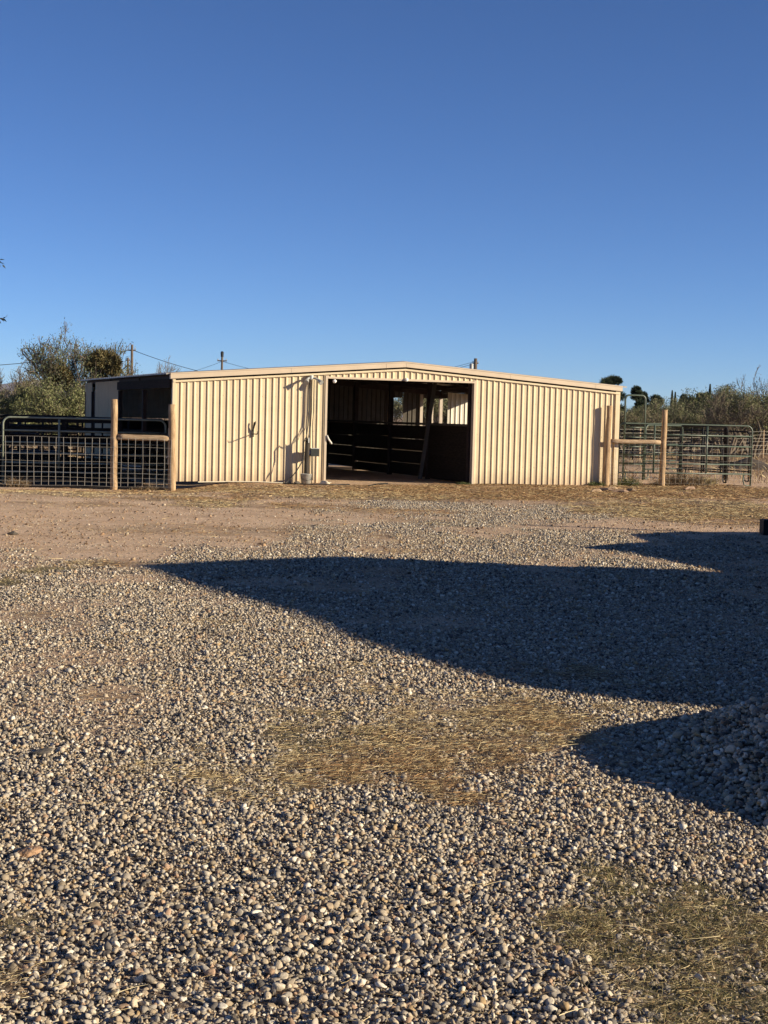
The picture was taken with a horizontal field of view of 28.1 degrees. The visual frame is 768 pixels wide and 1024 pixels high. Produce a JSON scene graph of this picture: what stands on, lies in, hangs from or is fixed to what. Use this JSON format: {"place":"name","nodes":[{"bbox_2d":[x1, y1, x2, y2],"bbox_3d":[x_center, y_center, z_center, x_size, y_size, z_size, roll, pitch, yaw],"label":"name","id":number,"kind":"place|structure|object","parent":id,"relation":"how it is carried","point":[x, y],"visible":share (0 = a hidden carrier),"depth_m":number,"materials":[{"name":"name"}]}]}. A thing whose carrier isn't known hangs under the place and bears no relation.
{"place":"outdoors","nodes":[
{"label":"outdoors","id":0,"kind":"place"},
{"bbox_2d":[1,450,60,457],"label":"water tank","id":1,"kind":"object","parent":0,"point":[29,455],"visible":0.2,"depth_m":42.83,"materials":[{"name":"grey metal"}]},
{"bbox_2d":[0,477,167,489],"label":"soil","id":2,"kind":"structure","parent":0,"point":[88,482],"depth_m":37.80,"materials":[{"name":"brown soil"}]},
{"bbox_2d":[3,476,32,487],"bbox_3d":[-8.479,-0.705,35.388,0.822,0.276,0.860,0,4,-17],"label":"dry weed","id":3,"kind":"object","parent":2,"relation":"on","point":[12,483],"visible":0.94,"depth_m":35.34,"materials":[{"name":"beige plant"}]},
{"bbox_2d":[0,416,39,450],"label":"corral panel","id":4,"kind":"object","parent":2,"relation":"on","point":[27,433],"visible":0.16,"depth_m":46.07,"materials":[{"name":"metal"}]},
{"bbox_2d":[0,414,82,457],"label":"corral panel","id":5,"kind":"object","parent":2,"relation":"on","point":[42,425],"visible":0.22,"depth_m":41.89,"materials":[{"name":"metal"}]},
{"bbox_2d":[2,416,166,486],"bbox_3d":[-7.140,-1.436,36.636,3.857,1.620,0.057,1,4,-8],"label":"corral panel","id":6,"kind":"object","parent":2,"relation":"on","point":[58,442],"visible":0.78,"depth_m":36.59,"materials":[{"name":"metal"}]},
{"bbox_2d":[0,380,423,416],"bbox_3d":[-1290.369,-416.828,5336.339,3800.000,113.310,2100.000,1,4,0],"label":"hills","id":7,"kind":"structure","parent":0,"point":[5,385],"depth_m":4929.29,"materials":[{"name":"green plant"}]},
{"bbox_2d":[0,409,767,1023],"bbox_3d":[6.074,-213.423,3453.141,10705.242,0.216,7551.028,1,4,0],"label":"ground","id":8,"kind":"structure","parent":0,"point":[342,475],"depth_m":9.49,"materials":[{"name":"grey gravel"}]},
{"bbox_2d":[7,531,18,534],"bbox_3d":[-4.779,0.273,19.811,0.142,0.068,0.083,-1,5,-38],"label":"stone","id":9,"kind":"object","parent":8,"relation":"on","point":[12,533],"visible":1,"depth_m":19.79,"materials":[{"name":"grey stone"}]},
{"bbox_2d":[0,364,34,412],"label":"mesquite tree","id":10,"kind":"object","parent":8,"relation":"on","point":[21,381],"visible":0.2,"depth_m":81.36,"materials":[{"name":"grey plant"}]},
{"bbox_2d":[0,359,41,397],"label":"mesquite tree","id":11,"kind":"object","parent":8,"relation":"on","point":[11,387],"visible":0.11,"depth_m":77.82,"materials":[{"name":"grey plant"}]},
{"bbox_2d":[15,845,42,857],"bbox_3d":[-1.324,1.255,5.693,0.103,0.031,0.094,-2,5,-45],"label":"stone","id":12,"kind":"object","parent":8,"relation":"on","point":[26,852],"visible":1,"depth_m":5.67,"materials":[{"name":"beige stone"}]},
{"bbox_2d":[0,375,58,449],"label":"mesquite tree","id":13,"kind":"object","parent":8,"relation":"on","point":[22,395],"visible":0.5,"depth_m":59.76,"materials":[{"name":"green plant"}]},
{"bbox_2d":[0,386,72,449],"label":"mesquite tree","id":14,"kind":"object","parent":8,"relation":"on","point":[42,403],"visible":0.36,"depth_m":56.78,"materials":[{"name":"green plant"}]},
{"bbox_2d":[15,368,57,446],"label":"mesquite tree","id":15,"kind":"object","parent":8,"relation":"on","point":[32,386],"visible":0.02,"depth_m":69.82,"materials":[{"name":"green plant"}]},
{"bbox_2d":[0,416,76,457],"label":"corral panel","id":16,"kind":"object","parent":8,"relation":"on","point":[51,433],"visible":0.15,"depth_m":48.16,"materials":[{"name":"metal"}]},
{"bbox_2d":[30,748,51,755],"bbox_3d":[-1.636,1.148,7.327,0.099,0.028,0.110,1,4,0],"label":"stone","id":17,"kind":"object","parent":8,"relation":"on","point":[41,751],"visible":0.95,"depth_m":7.30,"materials":[{"name":"grey stone"}]},
{"bbox_2d":[2,382,83,454],"bbox_3d":[-13.124,-3.674,61.512,4.852,2.992,3.009,0,4,-28],"label":"mesquite tree","id":18,"kind":"object","parent":8,"relation":"on","point":[49,405],"visible":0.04,"depth_m":60.63,"materials":[{"name":"green plant"}]},
{"bbox_2d":[13,379,84,455],"bbox_3d":[-12.046,-3.625,59.947,3.988,3.130,5.417,-2,5,-40],"label":"mesquite tree","id":19,"kind":"object","parent":8,"relation":"on","point":[77,401],"visible":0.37,"depth_m":58.22,"materials":[{"name":"green plant"}]},
{"bbox_2d":[0,418,122,478],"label":"metal fence","id":20,"kind":"object","parent":8,"relation":"on","point":[48,438],"visible":0.61,"depth_m":40.30,"materials":[{"name":"metal"}]},
{"bbox_2d":[18,317,141,446],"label":"mesquite tree","id":21,"kind":"object","parent":8,"relation":"on","point":[98,362],"visible":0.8,"depth_m":70.80,"materials":[{"name":"green plant"}]},
{"bbox_2d":[110,399,117,489],"bbox_3d":[-6.182,-1.446,35.188,0.169,2.274,0.173,1,4,0],"label":"fence post","id":22,"kind":"object","parent":8,"relation":"on","point":[114,423],"visible":0.88,"depth_m":35.12,"materials":[{"name":"brown wood"}]},
{"bbox_2d":[5,436,171,486],"bbox_3d":[-9.017,-1.190,34.909,8.333,1.120,0.007,1,4,-4],"label":"wire mesh","id":23,"kind":"object","parent":22,"relation":"attached to","point":[77,467],"visible":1,"depth_m":35.07,"materials":[{"name":"grey metal"}]},
{"bbox_2d":[76,417,164,479],"bbox_3d":[-7.141,-1.738,41.478,3.403,1.620,0.056,4,4,36],"label":"corral panel","id":24,"kind":"object","parent":8,"relation":"on","point":[127,457],"visible":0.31,"depth_m":41.27,"materials":[{"name":"metal"}]},
{"bbox_2d":[128,345,135,374],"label":"utility pole","id":25,"kind":"object","parent":8,"relation":"on","point":[131,350],"visible":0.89,"depth_m":149.29,"materials":[{"name":"brown wood"}]},
{"bbox_2d":[136,351,196,370],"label":"power line","id":26,"kind":"object","parent":25,"relation":"attached to","point":[165,361],"visible":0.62,"depth_m":149.39,"materials":[{"name":"black plastic"}]},
{"bbox_2d":[131,484,167,490],"bbox_3d":[-5.427,-0.581,35.416,0.882,0.171,0.892,1,4,0],"label":"dry weed","id":27,"kind":"object","parent":8,"relation":"on","point":[147,487],"visible":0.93,"depth_m":35.37,"materials":[{"name":"beige plant"}]},
{"bbox_2d":[151,358,180,419],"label":"mesquite tree","id":28,"kind":"object","parent":8,"relation":"on","point":[164,372],"visible":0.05,"depth_m":70.02,"materials":[{"name":"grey plant"}]},
{"bbox_2d":[168,404,175,490],"bbox_3d":[-4.868,-1.377,35.291,0.201,2.186,0.183,1,4,0],"label":"fence post","id":29,"kind":"object","parent":8,"relation":"on","point":[172,451],"visible":0.91,"depth_m":35.22,"materials":[{"name":"brown wood"}]},
{"bbox_2d":[118,434,168,441],"bbox_3d":[-5.513,-1.703,35.220,1.168,0.152,0.139,1,4,-4],"label":"brace rail","id":30,"kind":"object","parent":29,"relation":"attached to","point":[142,437],"visible":1,"depth_m":35.17,"materials":[{"name":"brown wood"}]},
{"bbox_2d":[217,351,226,369],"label":"utility pole","id":31,"kind":"object","parent":8,"relation":"on","point":[222,356],"visible":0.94,"depth_m":164.25,"materials":[{"name":"brown wood"}]},
{"bbox_2d":[198,481,282,482],"bbox_3d":[-3.343,-0.699,35.809,2.008,0.046,0.094,0,4,-16],"label":"water pipe","id":32,"kind":"object","parent":8,"relation":"on","point":[238,481],"visible":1,"depth_m":35.81,"materials":[{"name":"beige metal"}]},
{"bbox_2d":[300,474,311,483],"bbox_3d":[-1.845,-0.780,36.277,0.284,0.245,0.284,0,4,-20],"label":"bucket","id":33,"kind":"object","parent":8,"relation":"on","point":[306,478],"visible":0.88,"depth_m":36.18,"materials":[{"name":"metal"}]},
{"bbox_2d":[304,438,319,482],"bbox_3d":[-1.722,-1.164,36.494,0.359,1.200,0.141,0,4,-20],"label":"hydrant post","id":34,"kind":"object","parent":8,"relation":"on","point":[309,451],"visible":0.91,"depth_m":36.42,"materials":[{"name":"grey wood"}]},
{"bbox_2d":[282,437,349,484],"bbox_3d":[-1.582,-1.198,36.121,1.574,1.107,0.541,1,4,0],"label":"garden hose","id":35,"kind":"object","parent":8,"relation":"on","point":[298,468],"visible":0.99,"depth_m":36.15,"materials":[{"name":"green plastic"}]},
{"bbox_2d":[80,361,626,484],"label":"barn","id":36,"kind":"structure","parent":8,"relation":"on","point":[503,428],"depth_m":38.67,"materials":[{"name":"beige metal"}]},
{"bbox_2d":[252,421,257,436],"bbox_3d":[-2.998,-1.942,36.006,0.069,0.372,0.422,0,4,-20],"label":"rope bracket","id":37,"kind":"object","parent":36,"relation":"attached to","point":[254,424],"visible":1,"depth_m":36.14,"materials":[{"name":"beige metal"}]},
{"bbox_2d":[304,375,323,479],"bbox_3d":[-1.726,-1.998,36.533,0.498,2.500,0.310,0,4,-20],"label":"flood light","id":38,"kind":"object","parent":36,"relation":"attached to","point":[309,378],"visible":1,"depth_m":36.58,"materials":[{"name":"metal"}]},
{"bbox_2d":[0,486,766,593],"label":"dirt clods","id":39,"kind":"object","parent":8,"relation":"on","point":[331,501],"visible":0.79,"depth_m":23.25,"materials":[{"name":"soil"}]},
{"bbox_2d":[0,492,767,1023],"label":"gravel","id":40,"kind":"structure","parent":8,"relation":"on","point":[624,786],"depth_m":6.88,"materials":[{"name":"grey gravel"}]},
{"bbox_2d":[10,431,767,483],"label":"pasture grass","id":41,"kind":"structure","parent":8,"relation":"on","point":[757,471],"depth_m":52.35,"materials":[{"name":"beige plant"}]},
{"bbox_2d":[393,393,447,439],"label":"mesquite tree","id":42,"kind":"object","parent":8,"relation":"on","point":[435,408],"visible":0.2,"depth_m":75.07,"materials":[{"name":"green plant"}]},
{"bbox_2d":[394,398,447,425],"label":"mesquite tree","id":43,"kind":"object","parent":8,"relation":"on","point":[424,409],"visible":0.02,"depth_m":80.11,"materials":[{"name":"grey plant"}]},
{"bbox_2d":[418,382,436,478],"bbox_3d":[1.142,-2.149,40.289,0.599,2.570,0.091,-2,5,-44],"label":"board","id":44,"kind":"object","parent":8,"relation":"on","point":[427,430],"visible":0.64,"depth_m":40.26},
{"bbox_2d":[469,358,478,368],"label":"utility pole","id":45,"kind":"object","parent":8,"relation":"on","point":[475,363],"visible":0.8,"depth_m":159.18,"materials":[{"name":"brown wood"}]},
{"bbox_2d":[587,480,606,485],"bbox_3d":[5.475,-0.741,39.326,0.580,0.166,0.562,1,4,0],"label":"dry weed","id":46,"kind":"object","parent":8,"relation":"on","point":[595,483],"visible":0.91,"depth_m":39.26,"materials":[{"name":"beige plant"}]},
{"bbox_2d":[598,488,613,490],"bbox_3d":[5.204,-0.531,36.288,0.458,0.087,0.100,2,4,16],"label":"wood scrap","id":47,"kind":"object","parent":8,"relation":"on","point":[605,489],"visible":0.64,"depth_m":36.24,"materials":[{"name":"wood"}]},
{"bbox_2d":[603,406,611,485],"bbox_3d":[5.719,-1.594,39.360,0.184,2.265,0.161,1,4,0],"label":"fence post","id":48,"kind":"object","parent":8,"relation":"on","point":[607,447],"visible":0.91,"depth_m":39.30,"materials":[{"name":"brown wood"}]},
{"bbox_2d":[611,439,660,443],"bbox_3d":[6.466,-1.810,39.558,1.414,0.123,0.115,0,4,-16],"label":"brace rail","id":49,"kind":"object","parent":48,"relation":"attached to","point":[624,441],"visible":1,"depth_m":39.50,"materials":[{"name":"brown wood"}]},
{"bbox_2d":[610,442,758,484],"bbox_3d":[7.798,-1.252,39.641,4.064,1.058,0.004,1,4,-10],"label":"wire mesh","id":50,"kind":"object","parent":49,"relation":"hanging from","point":[687,464],"visible":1,"depth_m":39.65,"materials":[{"name":"grey metal"}]},
{"bbox_2d":[599,374,626,412],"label":"pine tree","id":51,"kind":"object","parent":8,"relation":"on","point":[613,380],"visible":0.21,"depth_m":119.27,"materials":[{"name":"green plant"}]},
{"bbox_2d":[612,489,628,492],"bbox_3d":[5.498,-0.487,35.706,0.389,0.087,0.100,1,4,0],"label":"wood scrap","id":52,"kind":"object","parent":8,"relation":"on","point":[620,490],"visible":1,"depth_m":35.67,"materials":[{"name":"wood"}]},
{"bbox_2d":[617,475,646,485],"bbox_3d":[6.258,-0.858,40.060,1.252,0.345,1.277,1,4,0],"label":"dry weed","id":53,"kind":"object","parent":8,"relation":"on","point":[628,482],"visible":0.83,"depth_m":39.92,"materials":[{"name":"green plant"}]},
{"bbox_2d":[622,394,645,479],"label":"arch gate","id":54,"kind":"structure","parent":8,"relation":"on","point":[624,427],"depth_m":44.01,"materials":[{"name":"metal"}]},
{"bbox_2d":[619,406,651,453],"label":"mesquite tree","id":55,"kind":"object","parent":8,"relation":"on","point":[632,412],"visible":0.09,"depth_m":78.09,"materials":[{"name":"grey plant"}]},
{"bbox_2d":[630,385,643,410],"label":"pine tree","id":56,"kind":"object","parent":8,"relation":"on","point":[636,389],"visible":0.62,"depth_m":129.37,"materials":[{"name":"green plant"}]},
{"bbox_2d":[638,428,640,458],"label":"pasture post","id":57,"kind":"object","parent":8,"relation":"on","point":[639,449],"depth_m":69.89,"materials":[{"name":"brown wood"}]},
{"bbox_2d":[620,400,659,448],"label":"mesquite tree","id":58,"kind":"object","parent":8,"relation":"on","point":[640,412],"visible":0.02,"depth_m":94.24,"materials":[{"name":"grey plant"}]},
{"bbox_2d":[641,391,649,406],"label":"pine tree","id":59,"kind":"object","parent":8,"relation":"on","point":[645,394],"visible":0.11,"depth_m":134.42,"materials":[{"name":"green plant"}]},
{"bbox_2d":[619,398,686,456],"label":"mesquite tree","id":60,"kind":"object","parent":8,"relation":"on","point":[628,419],"visible":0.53,"depth_m":73.95,"materials":[{"name":"green plant"}]},
{"bbox_2d":[649,394,663,435],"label":"pine tree","id":61,"kind":"object","parent":8,"relation":"on","point":[657,396],"visible":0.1,"depth_m":134.46,"materials":[{"name":"green plant"}]},
{"bbox_2d":[648,479,673,485],"bbox_3d":[7.303,-0.788,40.304,0.880,0.225,0.801,1,4,0],"label":"dry weed","id":62,"kind":"object","parent":8,"relation":"on","point":[655,482],"visible":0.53,"depth_m":40.21,"materials":[{"name":"beige plant"}]},
{"bbox_2d":[659,410,667,485],"bbox_3d":[7.229,-1.551,39.785,0.165,2.192,0.161,1,4,0],"label":"fence post","id":63,"kind":"object","parent":8,"relation":"on","point":[663,449],"visible":0.84,"depth_m":39.73,"materials":[{"name":"brown wood"}]},
{"bbox_2d":[644,425,682,479],"bbox_3d":[8.229,-1.768,45.161,0.055,1.598,2.151,4,5,41],"label":"corral panel","id":64,"kind":"object","parent":8,"relation":"on","point":[680,468],"visible":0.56,"depth_m":45.22,"materials":[{"name":"metal"}]},
{"bbox_2d":[623,396,709,453],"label":"mesquite tree","id":65,"kind":"object","parent":8,"relation":"on","point":[668,449],"visible":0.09,"depth_m":79.04,"materials":[{"name":"green plant"}]},
{"bbox_2d":[647,396,685,448],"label":"mesquite tree","id":66,"kind":"object","parent":8,"relation":"on","point":[662,405],"visible":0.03,"depth_m":98.80,"materials":[{"name":"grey plant"}]},
{"bbox_2d":[619,424,723,462],"bbox_3d":[10.791,-2.518,58.436,4.987,1.568,0.055,4,4,37],"label":"corral panel","id":67,"kind":"object","parent":8,"relation":"on","point":[691,440],"visible":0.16,"depth_m":58.40,"materials":[{"name":"metal"}]},
{"bbox_2d":[649,469,699,485],"bbox_3d":[7.783,-0.928,40.900,1.364,0.453,1.363,1,4,0],"label":"dry weed","id":68,"kind":"object","parent":8,"relation":"on","point":[679,482],"visible":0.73,"depth_m":40.72,"materials":[{"name":"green plant"}]},
{"bbox_2d":[678,394,686,437],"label":"pine tree","id":69,"kind":"object","parent":8,"relation":"on","point":[683,402],"visible":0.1,"depth_m":139.39,"materials":[{"name":"green plant"}]},
{"bbox_2d":[642,400,726,456],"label":"mesquite tree","id":70,"kind":"object","parent":8,"relation":"on","point":[674,415],"visible":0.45,"depth_m":75.61,"materials":[{"name":"green plant"}]},
{"bbox_2d":[617,422,752,485],"bbox_3d":[7.992,-1.514,40.664,3.987,1.638,0.055,0,4,-18],"label":"corral panel","id":71,"kind":"object","parent":8,"relation":"on","point":[706,446],"visible":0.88,"depth_m":40.68,"materials":[{"name":"metal"}]},
{"bbox_2d":[646,407,723,449],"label":"mesquite tree","id":72,"kind":"object","parent":8,"relation":"on","point":[669,437],"depth_m":94.56,"materials":[{"name":"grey plant"}]},
{"bbox_2d":[675,472,716,485],"bbox_3d":[8.245,-0.937,41.181,1.377,0.459,1.318,1,4,0],"label":"dry weed","id":73,"kind":"object","parent":8,"relation":"on","point":[700,480],"visible":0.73,"depth_m":40.99,"materials":[{"name":"beige plant"}]},
{"bbox_2d":[697,428,699,457],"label":"pasture post","id":74,"kind":"object","parent":8,"relation":"on","point":[698,442],"visible":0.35,"depth_m":73.87,"materials":[{"name":"brown wood"}]},
{"bbox_2d":[678,425,727,482],"bbox_3d":[9.234,-1.707,44.565,0.055,1.598,3.319,1,4,-12],"label":"corral panel","id":75,"kind":"object","parent":8,"relation":"on","point":[701,453],"visible":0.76,"depth_m":44.52,"materials":[{"name":"metal"}]},
{"bbox_2d":[695,391,710,402],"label":"pine tree","id":76,"kind":"object","parent":8,"relation":"on","point":[697,397],"visible":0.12,"depth_m":134.36,"materials":[{"name":"green plant"}]},
{"bbox_2d":[642,693,767,826],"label":"gravel pile","id":77,"kind":"object","parent":8,"relation":"on","point":[728,746],"visible":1,"depth_m":7.32,"materials":[{"name":"gravel"}]},
{"bbox_2d":[687,474,724,484],"bbox_3d":[8.778,-0.903,42.023,1.077,0.311,1.013,3,4,29],"label":"dry weed","id":78,"kind":"object","parent":8,"relation":"on","point":[712,483],"visible":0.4,"depth_m":41.90,"materials":[{"name":"beige plant"}]},
{"bbox_2d":[661,396,762,454],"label":"mesquite tree","id":79,"kind":"object","parent":8,"relation":"on","point":[712,450],"visible":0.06,"depth_m":81.34,"materials":[{"name":"green plant"}]},
{"bbox_2d":[682,429,750,481],"bbox_3d":[9.884,-1.714,45.965,0.055,1.468,3.344,0,4,-25],"label":"corral panel","id":80,"kind":"object","parent":8,"relation":"on","point":[721,453],"visible":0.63,"depth_m":45.67,"materials":[{"name":"metal"}]},
{"bbox_2d":[677,386,767,453],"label":"mesquite tree","id":81,"kind":"object","parent":8,"relation":"on","point":[708,406],"visible":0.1,"depth_m":84.60,"materials":[{"name":"green plant"}]},
{"bbox_2d":[722,426,729,479],"bbox_3d":[10.117,-1.651,45.468,0.180,1.824,0.184,1,4,0],"label":"fence post","id":82,"kind":"object","parent":8,"relation":"on","point":[724,450],"visible":0.56,"depth_m":45.40,"materials":[{"name":"green metal"}]},
{"bbox_2d":[695,382,767,456],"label":"mesquite tree","id":83,"kind":"object","parent":8,"relation":"on","point":[750,403],"visible":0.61,"depth_m":79.86,"materials":[{"name":"green plant"}]},
{"bbox_2d":[697,390,767,458],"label":"mesquite tree","id":84,"kind":"object","parent":8,"relation":"on","point":[718,414],"visible":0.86,"depth_m":73.75,"materials":[{"name":"green plant"}]},
{"bbox_2d":[698,384,767,449],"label":"mesquite tree","id":85,"kind":"object","parent":8,"relation":"on","point":[738,442],"visible":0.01,"depth_m":100.55,"materials":[{"name":"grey plant"}]},
{"bbox_2d":[706,385,762,444],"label":"mesquite tree","id":86,"kind":"object","parent":8,"relation":"on","point":[732,400],"visible":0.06,"depth_m":89.59,"materials":[{"name":"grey plant"}]},
{"bbox_2d":[718,458,767,469],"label":"manure heap","id":87,"kind":"object","parent":8,"relation":"on","point":[760,464],"visible":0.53,"depth_m":57.37,"materials":[{"name":"brown plant"}]},
{"bbox_2d":[735,364,767,454],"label":"mesquite tree","id":88,"kind":"object","parent":8,"relation":"on","point":[766,447],"visible":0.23,"depth_m":85.81,"materials":[{"name":"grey plant"}]},
{"bbox_2d":[759,519,767,534],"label":"steel post","id":89,"kind":"object","parent":8,"relation":"on","point":[763,527],"visible":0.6,"depth_m":23.06,"materials":[{"name":"black metal"}]},
{"bbox_2d":[762,430,764,457],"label":"pasture post","id":90,"kind":"object","parent":8,"relation":"on","point":[763,444],"visible":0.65,"depth_m":77.88,"materials":[{"name":"brown wood"}]},
{"bbox_2d":[0,482,767,1023],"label":"dry grass","id":91,"kind":"structure","parent":0,"point":[420,754],"depth_m":7.82,"materials":[{"name":"beige plant"}]},
{"bbox_2d":[0,0,767,411],"label":"sky","id":92,"kind":"structure","parent":0,"point":[577,190],"materials":[{"name":"blue"}]},
{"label":"pasture post","id":93,"kind":"object","parent":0,"visible":0},
{"bbox_2d":[620,430,767,449],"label":"pasture wire","id":94,"kind":"object","parent":93,"relation":"attached to","point":[716,449],"visible":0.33,"depth_m":74.67,"materials":[{"name":"grey metal"}]}
]}

